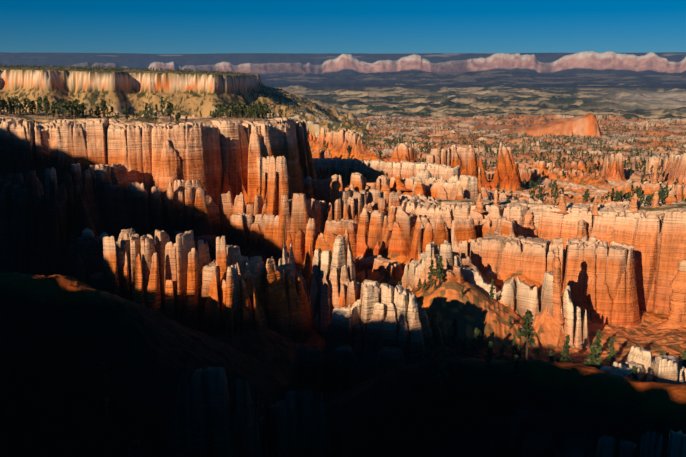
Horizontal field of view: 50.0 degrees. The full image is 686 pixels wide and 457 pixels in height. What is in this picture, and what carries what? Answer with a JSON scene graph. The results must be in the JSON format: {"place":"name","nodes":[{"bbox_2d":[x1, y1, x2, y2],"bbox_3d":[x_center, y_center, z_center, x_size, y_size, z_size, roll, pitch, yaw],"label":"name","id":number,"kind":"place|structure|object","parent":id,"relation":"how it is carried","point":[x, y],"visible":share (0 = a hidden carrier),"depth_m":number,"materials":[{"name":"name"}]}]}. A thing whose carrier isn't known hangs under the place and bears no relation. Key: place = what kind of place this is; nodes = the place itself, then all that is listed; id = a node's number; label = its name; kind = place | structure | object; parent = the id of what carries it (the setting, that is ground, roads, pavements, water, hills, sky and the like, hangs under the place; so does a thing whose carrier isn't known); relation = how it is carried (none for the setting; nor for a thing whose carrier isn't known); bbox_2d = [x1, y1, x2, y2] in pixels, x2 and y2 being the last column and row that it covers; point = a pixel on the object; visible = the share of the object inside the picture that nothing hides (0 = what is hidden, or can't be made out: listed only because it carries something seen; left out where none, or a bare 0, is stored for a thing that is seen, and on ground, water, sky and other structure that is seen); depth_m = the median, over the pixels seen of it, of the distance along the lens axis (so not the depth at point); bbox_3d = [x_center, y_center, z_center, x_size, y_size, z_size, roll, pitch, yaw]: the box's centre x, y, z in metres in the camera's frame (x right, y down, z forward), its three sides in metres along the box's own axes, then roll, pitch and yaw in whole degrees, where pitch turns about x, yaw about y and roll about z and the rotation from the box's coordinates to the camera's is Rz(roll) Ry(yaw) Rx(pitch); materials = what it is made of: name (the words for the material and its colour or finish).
{"place":"outdoors","nodes":[
{"label":"outdoors","id":0,"kind":"place"},
{"bbox_2d":[0,51,685,456],"bbox_3d":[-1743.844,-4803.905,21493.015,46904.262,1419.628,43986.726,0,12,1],"label":"canyon terrain","id":1,"kind":"structure","parent":0,"point":[184,315],"depth_m":329.96,"materials":[{"name":"orange stone"}]},
{"bbox_2d":[0,95,685,206],"bbox_3d":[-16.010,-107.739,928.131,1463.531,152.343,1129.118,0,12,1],"label":"pine trees","id":2,"kind":"object","parent":1,"relation":"on","point":[77,109],"visible":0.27,"depth_m":583.91,"materials":[{"name":"green plant"}]},
{"bbox_2d":[0,64,685,153],"bbox_3d":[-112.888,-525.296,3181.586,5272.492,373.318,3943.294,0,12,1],"label":"pine trees","id":3,"kind":"object","parent":1,"relation":"on","point":[297,101],"visible":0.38,"depth_m":2104.39,"materials":[{"name":"green plant"}]},
{"bbox_2d":[63,254,685,456],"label":"pine trees","id":4,"kind":"object","parent":1,"relation":"on","point":[526,330],"visible":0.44,"depth_m":178.00,"materials":[{"name":"green plant"}]},
{"bbox_2d":[82,157,685,328],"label":"rock formations","id":5,"kind":"object","parent":1,"relation":"on","point":[676,318],"visible":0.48,"depth_m":368.68,"materials":[{"name":"orange stone"}]},
{"bbox_2d":[0,0,685,53],"label":"sky","id":6,"kind":"structure","parent":0,"point":[26,26],"materials":[{"name":"blue"}]}
]}

